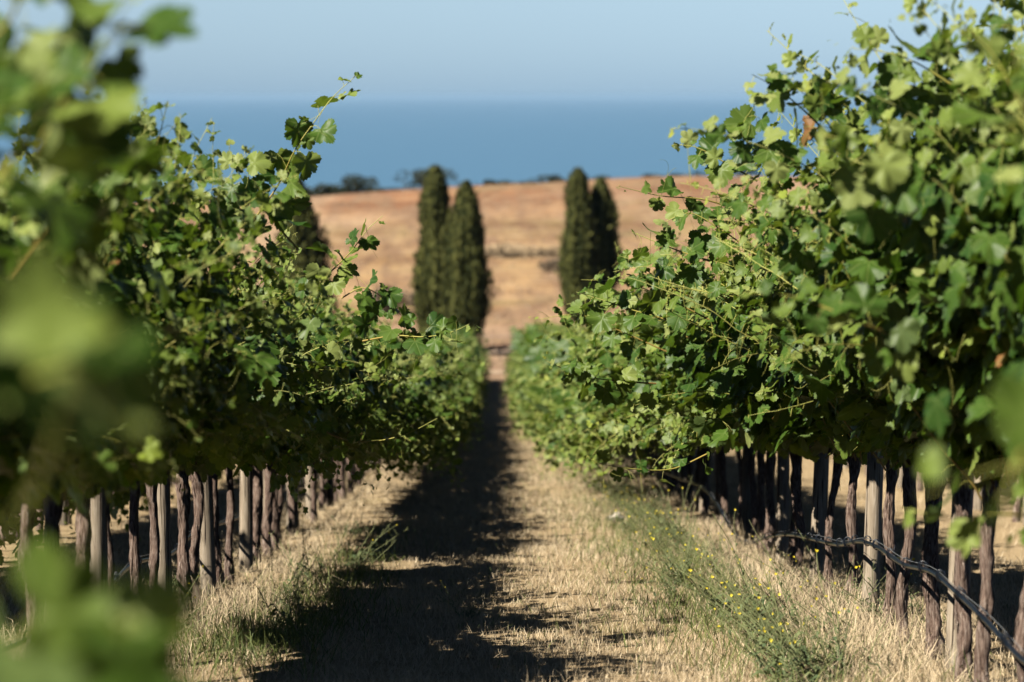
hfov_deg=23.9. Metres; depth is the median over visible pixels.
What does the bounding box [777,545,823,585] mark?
flowering weed
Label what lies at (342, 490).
grapevine
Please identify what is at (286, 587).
flowering weed
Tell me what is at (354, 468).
vineyard post
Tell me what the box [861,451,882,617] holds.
vineyard post
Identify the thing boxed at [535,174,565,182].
coastal shrub
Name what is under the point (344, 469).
vineyard post
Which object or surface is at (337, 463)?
grapevine
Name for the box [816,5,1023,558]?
grapevine
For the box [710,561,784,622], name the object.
flowering weed
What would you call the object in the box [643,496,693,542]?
flowering weed
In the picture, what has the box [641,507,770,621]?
flowering weed
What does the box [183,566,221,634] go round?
flowering weed
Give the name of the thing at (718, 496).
vineyard post
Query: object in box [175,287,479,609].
grapevine
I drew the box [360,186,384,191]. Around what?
coastal shrub
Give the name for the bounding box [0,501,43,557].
grapevine
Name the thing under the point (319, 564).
flowering weed
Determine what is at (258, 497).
grapevine
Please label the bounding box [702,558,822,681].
flowering weed
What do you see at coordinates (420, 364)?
grapevine
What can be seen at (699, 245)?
grapevine
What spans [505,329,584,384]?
grapevine
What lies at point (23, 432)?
grapevine
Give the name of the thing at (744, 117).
grapevine
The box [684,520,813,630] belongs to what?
flowering weed
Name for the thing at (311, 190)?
coastal shrub
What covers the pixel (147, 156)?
grapevine
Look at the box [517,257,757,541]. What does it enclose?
grapevine
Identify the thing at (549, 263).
dry bush
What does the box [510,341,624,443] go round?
grapevine
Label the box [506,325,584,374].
grapevine
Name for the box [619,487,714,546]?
flowering weed
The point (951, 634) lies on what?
vineyard post
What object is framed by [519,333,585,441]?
grapevine
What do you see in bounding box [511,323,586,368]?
grapevine
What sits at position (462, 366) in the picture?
grapevine
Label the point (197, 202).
grapevine
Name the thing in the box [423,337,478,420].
grapevine
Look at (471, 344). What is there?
grapevine
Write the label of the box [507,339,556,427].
grapevine
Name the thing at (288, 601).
flowering weed
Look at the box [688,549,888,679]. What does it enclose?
flowering weed
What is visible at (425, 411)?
grapevine
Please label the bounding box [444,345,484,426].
grapevine
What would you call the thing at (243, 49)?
sky
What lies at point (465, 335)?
grapevine
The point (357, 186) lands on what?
coastal shrub
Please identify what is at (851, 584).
flowering weed
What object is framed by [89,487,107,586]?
vineyard post
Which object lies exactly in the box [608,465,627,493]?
flowering weed
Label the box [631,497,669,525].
flowering weed
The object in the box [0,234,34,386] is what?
grapevine
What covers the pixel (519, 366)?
grapevine
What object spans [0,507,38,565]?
grapevine
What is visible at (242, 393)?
grapevine
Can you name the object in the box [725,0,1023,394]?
grapevine
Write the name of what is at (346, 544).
flowering weed
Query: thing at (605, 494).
flowering weed
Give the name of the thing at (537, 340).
grapevine
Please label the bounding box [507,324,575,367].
grapevine
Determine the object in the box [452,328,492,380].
grapevine
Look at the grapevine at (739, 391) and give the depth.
14.18 m
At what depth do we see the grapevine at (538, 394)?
34.91 m
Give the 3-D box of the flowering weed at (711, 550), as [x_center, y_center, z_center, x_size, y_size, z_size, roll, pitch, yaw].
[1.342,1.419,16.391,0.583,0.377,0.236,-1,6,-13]
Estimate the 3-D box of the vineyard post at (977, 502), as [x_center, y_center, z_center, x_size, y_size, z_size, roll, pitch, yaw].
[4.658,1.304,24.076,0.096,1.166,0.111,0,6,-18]
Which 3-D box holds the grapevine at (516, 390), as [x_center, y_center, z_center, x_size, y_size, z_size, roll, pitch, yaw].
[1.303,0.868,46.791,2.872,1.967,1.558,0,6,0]
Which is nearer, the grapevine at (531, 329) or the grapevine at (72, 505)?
the grapevine at (72, 505)
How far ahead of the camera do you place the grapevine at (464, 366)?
38.63 m
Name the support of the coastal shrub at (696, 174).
on the ground at (526, 202)
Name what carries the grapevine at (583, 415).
on the ground at (526, 202)
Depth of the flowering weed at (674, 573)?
15.16 m
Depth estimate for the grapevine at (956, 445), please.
9.37 m
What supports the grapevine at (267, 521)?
on the ground at (526, 202)
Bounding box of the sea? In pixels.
[0,99,974,199]
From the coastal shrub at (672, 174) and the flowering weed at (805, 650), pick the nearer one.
the flowering weed at (805, 650)
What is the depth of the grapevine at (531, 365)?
45.02 m
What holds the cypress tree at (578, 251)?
on the ground at (526, 202)
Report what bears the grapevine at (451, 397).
on the ground at (526, 202)
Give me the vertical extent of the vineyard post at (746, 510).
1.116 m
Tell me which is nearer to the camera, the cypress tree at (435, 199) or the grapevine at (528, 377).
the grapevine at (528, 377)
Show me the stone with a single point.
(615, 516)
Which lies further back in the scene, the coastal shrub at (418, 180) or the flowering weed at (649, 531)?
the coastal shrub at (418, 180)
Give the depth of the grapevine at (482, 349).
52.97 m
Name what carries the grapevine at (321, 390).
on the ground at (526, 202)
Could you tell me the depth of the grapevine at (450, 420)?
27.39 m
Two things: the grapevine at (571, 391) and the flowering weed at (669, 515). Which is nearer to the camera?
the flowering weed at (669, 515)
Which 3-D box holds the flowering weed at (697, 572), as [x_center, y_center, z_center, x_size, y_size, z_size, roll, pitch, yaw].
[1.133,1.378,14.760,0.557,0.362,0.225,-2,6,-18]
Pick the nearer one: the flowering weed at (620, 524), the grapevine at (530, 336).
the flowering weed at (620, 524)
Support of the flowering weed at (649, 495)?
on the ground at (526, 202)
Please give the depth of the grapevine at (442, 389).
28.86 m
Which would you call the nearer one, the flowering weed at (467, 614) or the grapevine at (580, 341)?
the flowering weed at (467, 614)
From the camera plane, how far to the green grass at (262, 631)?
13.00 m
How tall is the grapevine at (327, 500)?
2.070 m
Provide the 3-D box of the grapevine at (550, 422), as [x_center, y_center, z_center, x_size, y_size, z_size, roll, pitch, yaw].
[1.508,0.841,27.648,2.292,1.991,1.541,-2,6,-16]
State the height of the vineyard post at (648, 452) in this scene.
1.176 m
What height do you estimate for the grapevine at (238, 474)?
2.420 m
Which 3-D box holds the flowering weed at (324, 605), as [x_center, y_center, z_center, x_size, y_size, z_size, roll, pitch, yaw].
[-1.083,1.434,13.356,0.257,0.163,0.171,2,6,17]
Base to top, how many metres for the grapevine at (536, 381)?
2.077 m
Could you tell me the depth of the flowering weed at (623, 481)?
27.08 m
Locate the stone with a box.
[606,512,624,520]
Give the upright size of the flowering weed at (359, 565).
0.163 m
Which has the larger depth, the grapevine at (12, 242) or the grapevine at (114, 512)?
the grapevine at (114, 512)
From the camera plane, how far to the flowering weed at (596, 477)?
28.63 m
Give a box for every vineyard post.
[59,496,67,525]
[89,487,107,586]
[157,469,171,584]
[199,461,216,595]
[239,465,252,572]
[263,469,275,538]
[286,483,297,532]
[305,466,311,518]
[327,456,333,505]
[343,460,344,479]
[352,464,356,485]
[629,447,634,457]
[646,444,649,468]
[656,443,663,480]
[667,442,673,488]
[680,454,687,497]
[699,442,708,512]
[715,452,725,524]
[741,444,751,539]
[775,448,789,562]
[809,450,828,583]
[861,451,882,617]
[897,467,903,487]
[945,472,973,671]
[973,477,982,509]
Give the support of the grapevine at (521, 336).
on the ground at (526, 202)
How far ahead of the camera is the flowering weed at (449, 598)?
13.80 m
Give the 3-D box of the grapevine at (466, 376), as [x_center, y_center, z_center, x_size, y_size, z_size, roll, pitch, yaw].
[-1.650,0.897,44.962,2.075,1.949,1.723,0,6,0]
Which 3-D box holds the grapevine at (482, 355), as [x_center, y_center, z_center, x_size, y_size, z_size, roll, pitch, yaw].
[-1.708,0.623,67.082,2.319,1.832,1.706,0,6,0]
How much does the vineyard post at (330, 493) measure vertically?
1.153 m
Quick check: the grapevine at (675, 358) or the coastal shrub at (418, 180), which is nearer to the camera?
the grapevine at (675, 358)
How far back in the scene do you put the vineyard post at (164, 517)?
12.58 m
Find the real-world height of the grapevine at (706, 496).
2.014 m
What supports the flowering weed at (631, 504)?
on the ground at (526, 202)
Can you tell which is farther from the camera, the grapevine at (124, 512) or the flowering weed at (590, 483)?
the flowering weed at (590, 483)
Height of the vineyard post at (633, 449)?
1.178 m
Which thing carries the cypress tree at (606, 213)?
on the ground at (526, 202)
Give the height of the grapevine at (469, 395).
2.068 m
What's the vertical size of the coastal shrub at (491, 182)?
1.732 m
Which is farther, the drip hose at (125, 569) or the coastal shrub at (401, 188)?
the coastal shrub at (401, 188)
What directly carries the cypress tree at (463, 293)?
on the ground at (526, 202)
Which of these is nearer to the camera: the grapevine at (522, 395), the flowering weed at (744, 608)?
the flowering weed at (744, 608)
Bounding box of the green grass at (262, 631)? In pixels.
[5,438,1015,681]
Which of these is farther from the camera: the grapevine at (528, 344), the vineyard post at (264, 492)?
the grapevine at (528, 344)
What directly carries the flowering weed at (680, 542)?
on the ground at (526, 202)
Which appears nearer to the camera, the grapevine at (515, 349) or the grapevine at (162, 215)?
the grapevine at (162, 215)
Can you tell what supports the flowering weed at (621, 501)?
on the ground at (526, 202)
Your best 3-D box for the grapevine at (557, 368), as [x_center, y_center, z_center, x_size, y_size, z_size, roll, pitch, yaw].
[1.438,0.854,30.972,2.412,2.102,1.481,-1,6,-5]
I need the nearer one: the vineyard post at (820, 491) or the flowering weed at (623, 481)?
the vineyard post at (820, 491)
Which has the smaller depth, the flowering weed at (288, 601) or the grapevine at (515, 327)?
the flowering weed at (288, 601)
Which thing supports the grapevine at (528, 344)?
on the ground at (526, 202)
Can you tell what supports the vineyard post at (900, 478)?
on the ground at (526, 202)
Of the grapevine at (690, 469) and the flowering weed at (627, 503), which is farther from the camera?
the grapevine at (690, 469)
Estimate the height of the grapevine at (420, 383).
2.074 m
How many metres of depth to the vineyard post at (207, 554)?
14.44 m
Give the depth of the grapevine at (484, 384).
51.25 m
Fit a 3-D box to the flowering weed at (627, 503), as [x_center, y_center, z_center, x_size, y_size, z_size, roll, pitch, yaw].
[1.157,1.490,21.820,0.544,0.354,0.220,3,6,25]
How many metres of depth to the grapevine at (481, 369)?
58.02 m
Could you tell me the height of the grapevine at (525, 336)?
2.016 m
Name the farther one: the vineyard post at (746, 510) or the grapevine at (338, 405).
the vineyard post at (746, 510)
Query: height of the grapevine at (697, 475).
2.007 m
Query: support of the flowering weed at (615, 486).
on the ground at (526, 202)
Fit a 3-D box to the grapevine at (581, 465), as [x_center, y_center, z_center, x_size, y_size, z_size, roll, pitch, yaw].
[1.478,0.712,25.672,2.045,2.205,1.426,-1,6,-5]
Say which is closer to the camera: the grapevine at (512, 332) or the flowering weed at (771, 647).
the flowering weed at (771, 647)
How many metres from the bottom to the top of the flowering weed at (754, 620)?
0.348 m
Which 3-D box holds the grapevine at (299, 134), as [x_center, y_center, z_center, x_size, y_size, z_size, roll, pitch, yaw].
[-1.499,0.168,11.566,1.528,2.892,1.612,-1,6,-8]
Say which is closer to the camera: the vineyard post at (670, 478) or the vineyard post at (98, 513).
the vineyard post at (98, 513)
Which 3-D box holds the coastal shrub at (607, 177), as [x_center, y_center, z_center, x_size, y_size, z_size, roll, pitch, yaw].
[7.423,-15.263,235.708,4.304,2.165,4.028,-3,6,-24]
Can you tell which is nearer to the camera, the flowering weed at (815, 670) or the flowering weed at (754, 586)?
the flowering weed at (815, 670)
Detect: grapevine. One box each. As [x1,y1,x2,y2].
[0,0,152,192]
[0,0,199,253]
[0,94,278,503]
[0,97,266,509]
[0,111,261,524]
[0,134,166,294]
[0,136,217,681]
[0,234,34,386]
[0,485,128,544]
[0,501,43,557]
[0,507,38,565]
[0,623,181,681]
[2,113,336,561]
[8,490,122,541]
[12,102,277,623]
[13,507,20,525]
[15,505,68,536]
[16,483,144,540]
[36,507,121,531]
[65,487,129,529]
[68,468,170,523]
[75,121,286,560]
[76,469,173,514]
[107,138,399,582]
[128,71,361,584]
[145,197,435,573]
[170,470,239,487]
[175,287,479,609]
[189,266,409,604]
[212,298,416,588]
[224,275,402,582]
[253,255,432,543]
[253,294,400,562]
[261,258,440,555]
[261,299,471,550]
[277,267,449,539]
[277,271,488,526]
[285,298,459,533]
[309,354,468,513]
[310,340,425,522]
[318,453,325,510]
[325,317,460,506]
[334,347,450,502]
[337,341,453,494]
[338,352,443,498]
[346,352,461,493]
[351,337,455,488]
[356,358,471,485]
[361,365,466,467]
[362,351,474,470]
[364,352,470,478]
[366,317,463,387]
[376,349,472,464]
[377,341,483,463]
[418,329,488,404]
[419,330,490,395]
[422,327,491,371]
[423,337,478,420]
[426,338,491,417]
[439,342,482,422]
[439,349,486,442]
[440,350,474,435]
[443,344,482,426]
[444,344,483,439]
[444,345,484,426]
[445,342,483,437]
[446,329,487,382]
[447,332,488,384]
[449,341,476,418]
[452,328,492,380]
[452,335,483,388]
[455,338,482,383]
[455,342,484,395]
[462,332,490,380]
[462,338,490,393]
[501,325,574,373]
[501,328,593,396]
[502,324,560,386]
[502,327,565,396]
[502,329,552,386]
[503,323,580,373]
[504,317,563,362]
[504,322,554,372]
[504,332,562,414]
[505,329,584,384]
[505,338,556,417]
[505,341,551,409]
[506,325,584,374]
[506,331,567,383]
[506,332,620,447]
[507,322,584,372]
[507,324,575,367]
[507,328,584,389]
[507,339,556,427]
[508,333,580,422]
[509,321,555,366]
[509,327,566,391]
[509,328,592,438]
[509,334,589,421]
[510,330,567,396]
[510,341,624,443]
[510,355,628,458]
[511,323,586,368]
[511,336,556,419]
[512,328,592,369]
[513,325,581,368]
[515,338,557,417]
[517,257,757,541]
[517,338,641,440]
[518,357,555,429]
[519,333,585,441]
[519,339,645,453]
[521,352,568,441]
[526,297,715,493]
[528,180,863,593]
[528,324,654,476]
[529,351,655,465]
[530,334,678,493]
[530,345,666,485]
[531,347,623,465]
[533,272,728,525]
[536,335,610,479]
[536,336,678,483]
[542,149,898,628]
[543,353,664,459]
[544,346,667,486]
[546,347,710,514]
[552,271,801,570]
[557,340,693,499]
[561,339,693,503]
[568,347,667,487]
[571,205,812,579]
[573,252,765,547]
[575,232,742,486]
[579,436,699,509]
[602,235,776,554]
[608,111,866,602]
[612,263,741,528]
[617,157,917,644]
[621,129,946,659]
[668,0,1023,681]
[704,52,980,681]
[706,63,1021,681]
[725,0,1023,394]
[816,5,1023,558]
[834,0,1023,410]
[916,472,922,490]
[917,372,1023,544]
[953,42,1023,411]
[998,217,1023,387]
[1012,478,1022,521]
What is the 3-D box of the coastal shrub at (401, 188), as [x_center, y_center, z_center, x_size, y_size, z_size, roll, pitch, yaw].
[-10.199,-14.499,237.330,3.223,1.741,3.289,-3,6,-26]
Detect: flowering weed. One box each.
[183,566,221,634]
[253,565,307,626]
[268,519,350,582]
[275,545,328,598]
[275,550,342,617]
[303,589,336,613]
[320,481,395,536]
[332,515,371,556]
[335,563,360,590]
[344,515,407,567]
[345,553,369,575]
[426,580,456,606]
[435,579,491,617]
[573,463,613,486]
[574,468,606,491]
[582,456,630,497]
[587,473,612,489]
[590,488,639,532]
[593,480,627,505]
[594,481,642,509]
[601,490,701,550]
[605,474,660,508]
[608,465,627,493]
[608,465,640,491]
[608,507,696,587]
[611,486,647,516]
[616,492,667,520]
[618,518,697,577]
[619,469,679,518]
[619,472,645,499]
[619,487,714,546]
[623,491,658,523]
[624,513,703,561]
[625,549,687,598]
[631,474,664,503]
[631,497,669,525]
[632,475,701,532]
[639,498,684,539]
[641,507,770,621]
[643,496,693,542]
[652,534,737,587]
[655,521,702,559]
[666,520,748,569]
[667,509,759,574]
[673,508,724,556]
[678,541,789,644]
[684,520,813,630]
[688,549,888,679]
[688,558,804,636]
[694,548,757,603]
[698,587,812,664]
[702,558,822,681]
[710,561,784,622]
[714,583,788,653]
[719,546,813,610]
[728,599,832,681]
[729,563,773,603]
[738,573,864,668]
[745,516,837,591]
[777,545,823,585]
[784,577,866,642]
[811,557,921,604]
[819,554,884,624]
[857,558,921,613]
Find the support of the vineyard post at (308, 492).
on the ground at (526, 202)
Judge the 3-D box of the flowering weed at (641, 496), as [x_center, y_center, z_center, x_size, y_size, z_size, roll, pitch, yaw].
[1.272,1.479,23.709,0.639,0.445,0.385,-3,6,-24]
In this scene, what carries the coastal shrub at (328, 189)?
on the ground at (526, 202)
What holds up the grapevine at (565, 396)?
on the ground at (526, 202)
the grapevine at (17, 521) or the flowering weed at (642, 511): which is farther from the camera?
the flowering weed at (642, 511)
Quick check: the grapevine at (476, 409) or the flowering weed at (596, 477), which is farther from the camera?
the grapevine at (476, 409)
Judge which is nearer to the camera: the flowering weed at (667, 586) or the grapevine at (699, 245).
the grapevine at (699, 245)
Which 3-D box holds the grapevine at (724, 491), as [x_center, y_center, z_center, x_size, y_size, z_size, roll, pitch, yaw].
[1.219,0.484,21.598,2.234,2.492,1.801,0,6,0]
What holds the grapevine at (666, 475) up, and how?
on the ground at (526, 202)
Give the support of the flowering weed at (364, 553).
on the ground at (526, 202)
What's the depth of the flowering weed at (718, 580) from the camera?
13.94 m
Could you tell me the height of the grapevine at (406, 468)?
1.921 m
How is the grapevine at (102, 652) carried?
on the ground at (526, 202)
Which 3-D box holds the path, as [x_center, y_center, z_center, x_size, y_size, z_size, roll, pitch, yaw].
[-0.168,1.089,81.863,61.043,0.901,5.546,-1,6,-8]
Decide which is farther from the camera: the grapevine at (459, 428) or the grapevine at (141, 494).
the grapevine at (459, 428)
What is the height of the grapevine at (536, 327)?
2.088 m
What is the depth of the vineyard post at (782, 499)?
17.07 m
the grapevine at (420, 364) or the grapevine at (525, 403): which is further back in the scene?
the grapevine at (525, 403)
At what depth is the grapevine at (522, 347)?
50.98 m
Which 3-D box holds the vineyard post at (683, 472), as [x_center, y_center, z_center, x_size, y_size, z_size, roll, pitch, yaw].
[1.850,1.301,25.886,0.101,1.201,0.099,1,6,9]
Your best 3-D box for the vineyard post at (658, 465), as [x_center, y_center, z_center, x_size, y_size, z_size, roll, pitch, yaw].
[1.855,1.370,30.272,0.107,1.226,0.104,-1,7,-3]
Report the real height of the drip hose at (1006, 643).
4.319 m
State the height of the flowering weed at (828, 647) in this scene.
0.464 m
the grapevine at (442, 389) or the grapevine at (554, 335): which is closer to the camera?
the grapevine at (442, 389)
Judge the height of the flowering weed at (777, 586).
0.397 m
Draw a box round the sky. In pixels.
[0,0,1023,98]
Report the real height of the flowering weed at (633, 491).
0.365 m
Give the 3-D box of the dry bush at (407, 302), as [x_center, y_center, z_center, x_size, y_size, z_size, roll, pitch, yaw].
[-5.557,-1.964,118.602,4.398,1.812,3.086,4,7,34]
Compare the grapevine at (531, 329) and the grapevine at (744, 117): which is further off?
the grapevine at (531, 329)
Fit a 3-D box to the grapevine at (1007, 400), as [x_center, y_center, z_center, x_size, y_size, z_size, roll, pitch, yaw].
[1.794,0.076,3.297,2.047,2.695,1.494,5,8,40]
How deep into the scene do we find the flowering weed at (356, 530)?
19.67 m
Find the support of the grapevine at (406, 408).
on the ground at (526, 202)
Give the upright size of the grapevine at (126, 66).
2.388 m
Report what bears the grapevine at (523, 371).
on the ground at (526, 202)
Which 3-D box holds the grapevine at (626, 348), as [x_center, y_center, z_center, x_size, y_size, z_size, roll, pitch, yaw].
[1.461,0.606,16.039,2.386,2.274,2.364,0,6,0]
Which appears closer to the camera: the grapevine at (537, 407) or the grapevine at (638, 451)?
the grapevine at (638, 451)
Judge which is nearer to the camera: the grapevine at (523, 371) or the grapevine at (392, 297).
the grapevine at (392, 297)
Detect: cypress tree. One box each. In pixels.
[258,176,338,318]
[409,164,451,335]
[434,179,498,342]
[554,166,603,322]
[590,176,625,313]
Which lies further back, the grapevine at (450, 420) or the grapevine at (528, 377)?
the grapevine at (528, 377)
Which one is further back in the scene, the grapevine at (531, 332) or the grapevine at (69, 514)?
the grapevine at (531, 332)
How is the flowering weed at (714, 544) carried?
on the ground at (526, 202)
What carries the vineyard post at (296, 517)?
on the ground at (526, 202)
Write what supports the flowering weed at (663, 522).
on the ground at (526, 202)
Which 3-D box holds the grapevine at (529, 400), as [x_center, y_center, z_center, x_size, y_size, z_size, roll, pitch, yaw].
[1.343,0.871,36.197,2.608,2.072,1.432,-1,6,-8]
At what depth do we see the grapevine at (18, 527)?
15.95 m
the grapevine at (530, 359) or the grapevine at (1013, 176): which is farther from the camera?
the grapevine at (530, 359)
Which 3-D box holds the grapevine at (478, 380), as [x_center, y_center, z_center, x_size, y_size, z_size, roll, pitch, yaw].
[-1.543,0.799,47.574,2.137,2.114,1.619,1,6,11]
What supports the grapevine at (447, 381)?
on the ground at (526, 202)
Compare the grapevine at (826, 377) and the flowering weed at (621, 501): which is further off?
the flowering weed at (621, 501)
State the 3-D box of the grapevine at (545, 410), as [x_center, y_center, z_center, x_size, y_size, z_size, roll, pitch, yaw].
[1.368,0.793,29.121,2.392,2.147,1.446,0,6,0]
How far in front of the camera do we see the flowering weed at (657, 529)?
19.35 m
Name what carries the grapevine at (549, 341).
on the ground at (526, 202)
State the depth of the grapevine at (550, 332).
65.57 m
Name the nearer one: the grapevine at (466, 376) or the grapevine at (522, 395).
the grapevine at (522, 395)
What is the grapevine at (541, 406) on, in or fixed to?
on the ground at (526, 202)
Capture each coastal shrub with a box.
[306,186,315,196]
[313,183,350,195]
[335,173,378,194]
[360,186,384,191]
[391,186,418,190]
[392,168,458,188]
[483,179,512,184]
[508,180,534,183]
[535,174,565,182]
[588,174,610,179]
[641,172,682,176]
[690,169,707,175]
[729,158,762,176]
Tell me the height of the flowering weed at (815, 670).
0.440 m
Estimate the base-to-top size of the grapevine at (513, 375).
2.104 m
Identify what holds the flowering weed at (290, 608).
on the ground at (526, 202)
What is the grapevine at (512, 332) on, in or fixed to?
on the ground at (526, 202)
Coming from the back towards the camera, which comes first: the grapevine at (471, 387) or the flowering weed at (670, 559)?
the grapevine at (471, 387)
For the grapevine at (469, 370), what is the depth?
50.43 m
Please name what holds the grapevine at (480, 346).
on the ground at (526, 202)
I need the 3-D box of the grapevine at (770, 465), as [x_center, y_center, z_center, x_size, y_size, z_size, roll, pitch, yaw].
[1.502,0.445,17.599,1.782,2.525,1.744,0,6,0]
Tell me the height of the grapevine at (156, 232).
2.510 m
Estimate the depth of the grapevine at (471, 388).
40.17 m
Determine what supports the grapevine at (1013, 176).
on the ground at (526, 202)
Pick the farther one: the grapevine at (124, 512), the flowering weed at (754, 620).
the grapevine at (124, 512)
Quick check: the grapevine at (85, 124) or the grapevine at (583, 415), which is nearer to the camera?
the grapevine at (85, 124)
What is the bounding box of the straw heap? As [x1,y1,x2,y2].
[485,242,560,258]
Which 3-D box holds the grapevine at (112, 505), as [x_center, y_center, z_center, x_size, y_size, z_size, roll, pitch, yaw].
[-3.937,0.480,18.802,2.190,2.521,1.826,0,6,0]
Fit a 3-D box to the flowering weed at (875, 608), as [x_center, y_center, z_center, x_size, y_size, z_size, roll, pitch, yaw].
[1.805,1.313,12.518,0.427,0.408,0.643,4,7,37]
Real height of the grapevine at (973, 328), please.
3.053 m
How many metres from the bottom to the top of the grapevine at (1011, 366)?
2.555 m
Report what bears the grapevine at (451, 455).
on the ground at (526, 202)
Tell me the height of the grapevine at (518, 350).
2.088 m
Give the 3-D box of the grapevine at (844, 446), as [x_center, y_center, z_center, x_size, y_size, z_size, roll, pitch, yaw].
[1.663,0.156,13.654,2.302,2.927,1.929,0,6,0]
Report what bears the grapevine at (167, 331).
on the ground at (526, 202)
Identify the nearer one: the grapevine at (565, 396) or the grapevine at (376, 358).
the grapevine at (376, 358)
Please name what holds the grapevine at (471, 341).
on the ground at (526, 202)
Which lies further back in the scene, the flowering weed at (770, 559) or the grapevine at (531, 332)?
the grapevine at (531, 332)
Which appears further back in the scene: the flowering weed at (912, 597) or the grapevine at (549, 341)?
the grapevine at (549, 341)
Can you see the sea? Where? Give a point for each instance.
(474, 141)
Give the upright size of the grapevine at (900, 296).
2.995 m
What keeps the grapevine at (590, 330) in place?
on the ground at (526, 202)
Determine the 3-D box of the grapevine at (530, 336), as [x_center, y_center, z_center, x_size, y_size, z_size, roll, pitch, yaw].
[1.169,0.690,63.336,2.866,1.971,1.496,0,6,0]
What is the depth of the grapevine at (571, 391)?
30.21 m
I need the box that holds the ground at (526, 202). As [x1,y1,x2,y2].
[0,176,1023,681]
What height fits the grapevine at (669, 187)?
2.724 m
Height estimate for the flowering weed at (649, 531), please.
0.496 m
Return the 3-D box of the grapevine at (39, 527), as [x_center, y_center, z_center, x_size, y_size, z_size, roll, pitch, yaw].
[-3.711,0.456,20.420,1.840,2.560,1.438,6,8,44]
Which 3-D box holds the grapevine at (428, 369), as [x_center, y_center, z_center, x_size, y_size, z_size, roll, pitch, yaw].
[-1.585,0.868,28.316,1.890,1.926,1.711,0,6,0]
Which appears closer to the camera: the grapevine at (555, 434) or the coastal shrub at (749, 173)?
the grapevine at (555, 434)
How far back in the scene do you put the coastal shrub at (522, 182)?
237.75 m
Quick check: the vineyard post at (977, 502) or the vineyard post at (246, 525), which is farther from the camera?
the vineyard post at (977, 502)
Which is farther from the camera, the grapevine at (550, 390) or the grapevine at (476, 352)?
the grapevine at (476, 352)
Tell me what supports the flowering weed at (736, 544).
on the ground at (526, 202)
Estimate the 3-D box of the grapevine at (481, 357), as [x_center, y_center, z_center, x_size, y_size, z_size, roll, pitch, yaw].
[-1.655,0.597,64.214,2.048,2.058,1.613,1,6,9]
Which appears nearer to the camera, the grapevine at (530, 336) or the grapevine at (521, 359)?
the grapevine at (521, 359)
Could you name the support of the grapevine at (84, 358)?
on the ground at (526, 202)
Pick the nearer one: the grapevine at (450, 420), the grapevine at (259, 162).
the grapevine at (259, 162)
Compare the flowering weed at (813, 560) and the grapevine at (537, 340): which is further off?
the grapevine at (537, 340)
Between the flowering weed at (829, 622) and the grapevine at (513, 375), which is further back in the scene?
the grapevine at (513, 375)
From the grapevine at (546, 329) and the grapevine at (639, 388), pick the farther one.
the grapevine at (546, 329)
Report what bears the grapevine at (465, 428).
on the ground at (526, 202)
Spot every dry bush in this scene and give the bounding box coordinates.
[371,284,417,312]
[538,258,559,271]
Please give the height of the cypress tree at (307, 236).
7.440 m
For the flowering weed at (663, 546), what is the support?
on the ground at (526, 202)
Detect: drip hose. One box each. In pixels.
[11,473,318,646]
[629,449,1023,664]
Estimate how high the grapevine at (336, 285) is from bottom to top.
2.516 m
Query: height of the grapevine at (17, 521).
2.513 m
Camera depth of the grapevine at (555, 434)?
25.95 m
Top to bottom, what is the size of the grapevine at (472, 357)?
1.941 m
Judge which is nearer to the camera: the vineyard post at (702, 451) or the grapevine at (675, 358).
the grapevine at (675, 358)
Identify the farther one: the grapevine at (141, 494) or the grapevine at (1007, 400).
the grapevine at (141, 494)
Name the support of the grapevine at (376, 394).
on the ground at (526, 202)
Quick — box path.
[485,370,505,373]
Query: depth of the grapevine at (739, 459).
20.69 m
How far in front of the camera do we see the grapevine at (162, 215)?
8.46 m
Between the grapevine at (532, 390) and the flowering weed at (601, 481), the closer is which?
the flowering weed at (601, 481)
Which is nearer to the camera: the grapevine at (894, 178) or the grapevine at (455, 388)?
the grapevine at (894, 178)
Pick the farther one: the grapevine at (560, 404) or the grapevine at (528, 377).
the grapevine at (528, 377)
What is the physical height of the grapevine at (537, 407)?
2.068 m

